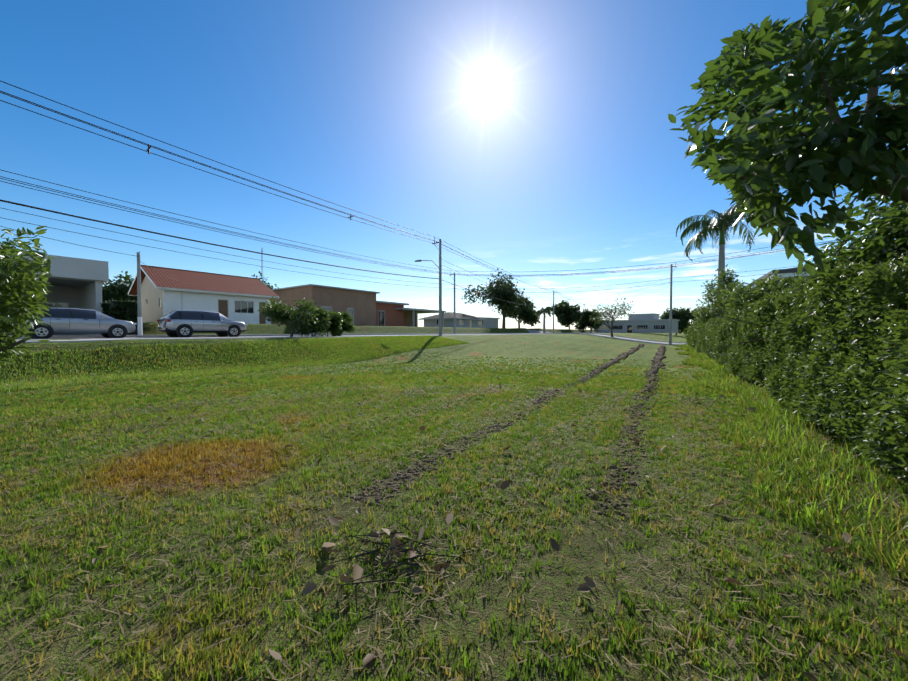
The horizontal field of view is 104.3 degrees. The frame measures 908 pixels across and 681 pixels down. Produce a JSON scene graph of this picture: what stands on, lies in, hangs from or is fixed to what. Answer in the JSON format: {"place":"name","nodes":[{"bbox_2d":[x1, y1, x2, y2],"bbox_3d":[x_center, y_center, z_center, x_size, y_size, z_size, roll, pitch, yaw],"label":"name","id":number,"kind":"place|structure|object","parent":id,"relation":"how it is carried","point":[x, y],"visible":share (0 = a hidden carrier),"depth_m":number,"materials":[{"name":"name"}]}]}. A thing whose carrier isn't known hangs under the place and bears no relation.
{"place":"outdoors","nodes":[
{"label":"outdoors","id":0,"kind":"place"},
{"bbox_2d":[19,307,135,333],"bbox_3d":[-18.681,-0.971,17.567,1.760,1.252,4.050,1,2,36],"label":"hatchback car","id":1,"kind":"object","parent":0,"point":[58,318],"visible":0.62,"depth_m":17.04,"materials":[{"name":"silver metal"}]},
{"bbox_2d":[141,265,257,278],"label":"roof ridge","id":2,"kind":"structure","parent":0,"point":[197,271],"depth_m":32.03,"materials":[{"name":"red tile"}]},
{"bbox_2d":[157,319,247,336],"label":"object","id":3,"kind":"object","parent":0,"point":[184,330],"visible":0.58,"depth_m":21.28,"materials":[{"name":"black rubber"}]},
{"bbox_2d":[0,335,468,391],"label":"bank grass","id":4,"kind":"structure","parent":0,"point":[431,340],"depth_m":14.85,"materials":[{"name":"green plant"}]},
{"bbox_2d":[53,333,424,335],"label":"sidewalk","id":5,"kind":"structure","parent":0,"point":[240,334],"depth_m":26.06,"materials":[{"name":"grey concrete"}]},
{"bbox_2d":[0,322,907,680],"bbox_3d":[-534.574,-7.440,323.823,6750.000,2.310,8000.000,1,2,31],"label":"ground","id":6,"kind":"structure","parent":0,"point":[566,346],"depth_m":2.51,"materials":[{"name":"green plant"}]},
{"bbox_2d":[0,226,54,374],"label":"tree","id":7,"kind":"object","parent":6,"relation":"on","point":[27,293],"depth_m":6.20,"materials":[{"name":"green plant"}]},
{"bbox_2d":[0,253,108,335],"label":"house","id":8,"kind":"structure","parent":6,"relation":"on","point":[76,282],"depth_m":22.74,"materials":[{"name":"grey paint"}]},
{"bbox_2d":[102,279,118,301],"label":"tree","id":9,"kind":"object","parent":6,"relation":"on","point":[104,287],"depth_m":50.74,"materials":[{"name":"green plant"}]},
{"bbox_2d":[100,299,137,334],"bbox_3d":[-22.197,-1.401,23.205,5.733,2.516,1.966,1,2,31],"label":"yard hedge","id":10,"kind":"object","parent":6,"relation":"on","point":[126,309],"visible":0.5,"depth_m":21.70,"materials":[{"name":"green plant"}]},
{"bbox_2d":[102,271,136,301],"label":"tree","id":11,"kind":"object","parent":6,"relation":"on","point":[122,290],"depth_m":51.30,"materials":[{"name":"green plant"}]},
{"bbox_2d":[158,310,245,332],"bbox_3d":[-15.595,-1.167,22.115,1.810,1.362,4.300,1,2,36],"label":"suv","id":12,"kind":"object","parent":6,"relation":"on","point":[209,322],"visible":0.79,"depth_m":21.15,"materials":[{"name":"silver metal"}]},
{"bbox_2d":[141,276,270,323],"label":"house","id":13,"kind":"structure","parent":6,"relation":"on","point":[157,304],"depth_m":30.01,"materials":[{"name":"white paint"}]},
{"bbox_2d":[128,270,145,295],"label":"house roof","id":14,"kind":"structure","parent":13,"relation":"on","point":[132,290],"depth_m":30.79,"materials":[{"name":"tile"}]},
{"bbox_2d":[141,266,278,297],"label":"house roof","id":15,"kind":"structure","parent":13,"relation":"on","point":[214,283],"depth_m":30.61,"materials":[{"name":"tile"}]},
{"bbox_2d":[16,334,496,339],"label":"street pavers","id":16,"kind":"object","parent":6,"relation":"on","point":[231,337],"visible":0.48,"depth_m":19.77,"materials":[{"name":"grey concrete"}]},
{"bbox_2d":[18,315,136,338],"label":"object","id":17,"kind":"object","parent":16,"relation":"on","point":[41,331],"visible":0.73,"depth_m":16.72,"materials":[{"name":"black rubber"}]},
{"bbox_2d":[261,247,263,281],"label":"antenna mast","id":18,"kind":"object","parent":6,"relation":"on","point":[262,251],"visible":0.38,"depth_m":65.65,"materials":[{"name":"metal"}]},
{"bbox_2d":[247,271,278,288],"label":"tree","id":19,"kind":"object","parent":6,"relation":"on","point":[268,285],"depth_m":61.27,"materials":[{"name":"green plant"}]},
{"bbox_2d":[258,296,330,336],"bbox_3d":[-9.857,-1.448,22.584,3.864,2.763,4.500,1,2,31],"label":"shrub","id":20,"kind":"object","parent":6,"relation":"on","point":[286,314],"depth_m":22.20,"materials":[{"name":"green plant"}]},
{"bbox_2d":[16,333,583,342],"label":"kerb","id":21,"kind":"structure","parent":6,"relation":"on","point":[28,341],"depth_m":15.46,"materials":[{"name":"grey concrete"}]},
{"bbox_2d":[11,332,602,337],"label":"kerb","id":22,"kind":"structure","parent":6,"relation":"on","point":[86,336],"depth_m":25.76,"materials":[{"name":"grey concrete"}]},
{"bbox_2d":[286,305,329,336],"bbox_3d":[-9.875,-1.450,23.651,2.900,2.592,2.490,1,2,31],"label":"shrub","id":23,"kind":"object","parent":6,"relation":"on","point":[318,310],"depth_m":23.42,"materials":[{"name":"green plant"}]},
{"bbox_2d":[320,311,342,334],"bbox_3d":[-9.377,-1.210,25.369,2.931,1.923,2.381,1,2,31],"label":"shrub","id":24,"kind":"object","parent":6,"relation":"on","point":[335,320],"depth_m":25.09,"materials":[{"name":"green plant"}]},
{"bbox_2d":[326,311,356,335],"bbox_3d":[-8.668,-1.223,27.139,2.815,2.188,2.194,1,2,31],"label":"shrub","id":25,"kind":"object","parent":6,"relation":"on","point":[347,325],"depth_m":26.63,"materials":[{"name":"green plant"}]},
{"bbox_2d":[271,284,445,326],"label":"house","id":26,"kind":"structure","parent":6,"relation":"on","point":[363,307],"depth_m":42.75,"materials":[{"name":"red brick"}]},
{"bbox_2d":[330,518,459,592],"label":"dry twigs","id":27,"kind":"object","parent":6,"relation":"on","point":[389,548],"visible":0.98,"depth_m":2.44,"materials":[{"name":"brown wood"}]},
{"bbox_2d":[137,237,676,344],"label":"poles","id":28,"kind":"object","parent":6,"relation":"on","point":[139,317],"visible":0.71,"depth_m":30.62,"materials":[{"name":"concrete"}]},
{"bbox_2d":[0,80,858,306],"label":"wires","id":29,"kind":"object","parent":28,"relation":"attached to","point":[149,152],"visible":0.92,"depth_m":21.34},
{"bbox_2d":[418,312,488,327],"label":"house","id":30,"kind":"structure","parent":6,"relation":"on","point":[465,321],"depth_m":65.14,"materials":[{"name":"white paint"}]},
{"bbox_2d":[0,384,907,680],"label":"grass blades","id":31,"kind":"object","parent":6,"relation":"on","point":[156,424],"visible":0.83,"depth_m":2.85,"materials":[{"name":"green plant"}]},
{"bbox_2d":[32,377,907,680],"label":"dead leaves","id":32,"kind":"object","parent":6,"relation":"on","point":[588,583],"visible":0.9,"depth_m":2.50,"materials":[{"name":"brown plant"}]},
{"bbox_2d":[479,317,499,327],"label":"building","id":33,"kind":"structure","parent":6,"relation":"on","point":[492,323],"depth_m":103.20,"materials":[{"name":"grey paint"}]},
{"bbox_2d":[461,268,526,327],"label":"tree","id":34,"kind":"object","parent":6,"relation":"on","point":[503,293],"depth_m":71.68,"materials":[{"name":"green plant"}]},
{"bbox_2d":[345,344,666,519],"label":"track clods","id":35,"kind":"object","parent":6,"relation":"on","point":[657,361],"visible":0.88,"depth_m":4.87,"materials":[{"name":"soil"}]},
{"bbox_2d":[550,300,581,328],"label":"tree","id":36,"kind":"object","parent":6,"relation":"on","point":[566,314],"depth_m":94.56,"materials":[{"name":"green plant"}]},
{"bbox_2d":[574,308,603,332],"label":"tree","id":37,"kind":"object","parent":6,"relation":"on","point":[584,322],"depth_m":101.18,"materials":[{"name":"green plant"}]},
{"bbox_2d":[520,328,681,344],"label":"cross kerb","id":38,"kind":"structure","parent":6,"relation":"on","point":[604,336],"depth_m":51.36,"materials":[{"name":"grey concrete"}]},
{"bbox_2d":[530,328,683,342],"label":"cross kerb","id":39,"kind":"structure","parent":6,"relation":"on","point":[620,336],"depth_m":57.04,"materials":[{"name":"grey concrete"}]},
{"bbox_2d":[589,293,639,336],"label":"tree","id":40,"kind":"object","parent":6,"relation":"on","point":[610,310],"depth_m":55.12,"materials":[{"name":"green plant"}]},
{"bbox_2d":[593,313,679,332],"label":"building","id":41,"kind":"structure","parent":6,"relation":"on","point":[645,323],"depth_m":105.78,"materials":[{"name":"white paint"}]},
{"bbox_2d":[659,307,694,334],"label":"tree","id":42,"kind":"object","parent":6,"relation":"on","point":[682,314],"depth_m":114.43,"materials":[{"name":"green plant"}]},
{"bbox_2d":[688,306,710,322],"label":"tree","id":43,"kind":"object","parent":6,"relation":"on","point":[689,316],"visible":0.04,"depth_m":112.22,"materials":[{"name":"green plant"}]},
{"bbox_2d":[691,303,725,320],"bbox_3d":[24.985,-2.041,34.627,3.240,3.943,3.717,1,2,31],"label":"hedge tree","id":44,"kind":"object","parent":6,"relation":"on","point":[695,316],"visible":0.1,"depth_m":34.23,"materials":[{"name":"green plant"}]},
{"bbox_2d":[692,289,727,324],"bbox_3d":[18.985,-1.850,25.934,2.644,4.013,3.361,1,2,31],"label":"hedge tree","id":45,"kind":"object","parent":6,"relation":"on","point":[705,316],"depth_m":26.04,"materials":[{"name":"green plant"}]},
{"bbox_2d":[695,264,750,313],"bbox_3d":[18.078,-2.422,23.552,3.334,5.242,2.356,1,2,31],"label":"hedge tree","id":46,"kind":"object","parent":6,"relation":"on","point":[727,280],"depth_m":23.33,"materials":[{"name":"green plant"}]},
{"bbox_2d":[724,282,753,309],"bbox_3d":[15.873,-1.363,18.553,2.977,3.384,2.602,0,1,0],"label":"hedge tree","id":47,"kind":"object","parent":6,"relation":"on","point":[736,292],"depth_m":18.55,"materials":[{"name":"green plant"}]},
{"bbox_2d":[721,269,801,312],"bbox_3d":[11.902,-1.146,13.387,2.955,3.177,2.832,1,2,31],"label":"hedge tree","id":48,"kind":"object","parent":6,"relation":"on","point":[755,293],"depth_m":13.49,"materials":[{"name":"green plant"}]},
{"bbox_2d":[674,344,907,586],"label":"tall grass","id":49,"kind":"structure","parent":6,"relation":"on","point":[763,403],"depth_m":3.74,"materials":[{"name":"green plant"}]},
{"bbox_2d":[741,262,843,292],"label":"house","id":50,"kind":"structure","parent":6,"relation":"on","point":[784,273],"depth_m":20.58,"materials":[{"name":"white paint"}]},
{"bbox_2d":[682,201,907,480],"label":"hedge sprig leaves","id":51,"kind":"object","parent":6,"relation":"on","point":[885,405],"visible":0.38,"depth_m":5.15,"materials":[{"name":"green plant"}]},
{"bbox_2d":[0,0,907,329],"label":"sky","id":52,"kind":"structure","parent":0,"point":[523,137],"materials":[{"name":"blue"}]},
{"bbox_2d":[535,306,552,332],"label":"palm","id":53,"kind":"object","parent":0,"point":[546,310],"depth_m":71.26,"materials":[{"name":"green plant"}]},
{"bbox_2d":[528,329,686,343],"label":"cross street","id":54,"kind":"structure","parent":0,"point":[533,331],"depth_m":54.50,"materials":[{"name":"grey asphalt"}]},
{"bbox_2d":[497,295,540,327],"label":"tree","id":55,"kind":"object","parent":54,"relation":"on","point":[531,318],"depth_m":79.34,"materials":[{"name":"green plant"}]},
{"bbox_2d":[676,202,756,315],"bbox_3d":[25.240,-6.208,33.417,7.306,13.917,7.708,1,2,31],"label":"royal palm","id":56,"kind":"object","parent":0,"point":[711,231],"depth_m":33.41,"materials":[{"name":"green plant"}]},
{"bbox_2d":[701,279,742,308],"bbox_3d":[23.445,-2.677,30.433,3.885,5.418,3.077,1,2,31],"label":"hedge tree","id":57,"kind":"object","parent":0,"point":[710,285],"depth_m":30.17,"materials":[{"name":"green plant"}]},
{"bbox_2d":[668,0,907,276],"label":"tree","id":58,"kind":"object","parent":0,"point":[761,151],"depth_m":3.60,"materials":[{"name":"green plant"}]},
{"bbox_2d":[709,176,907,350],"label":"low tree","id":59,"kind":"object","parent":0,"point":[893,206],"depth_m":8.54,"materials":[{"name":"green plant"}]}
]}

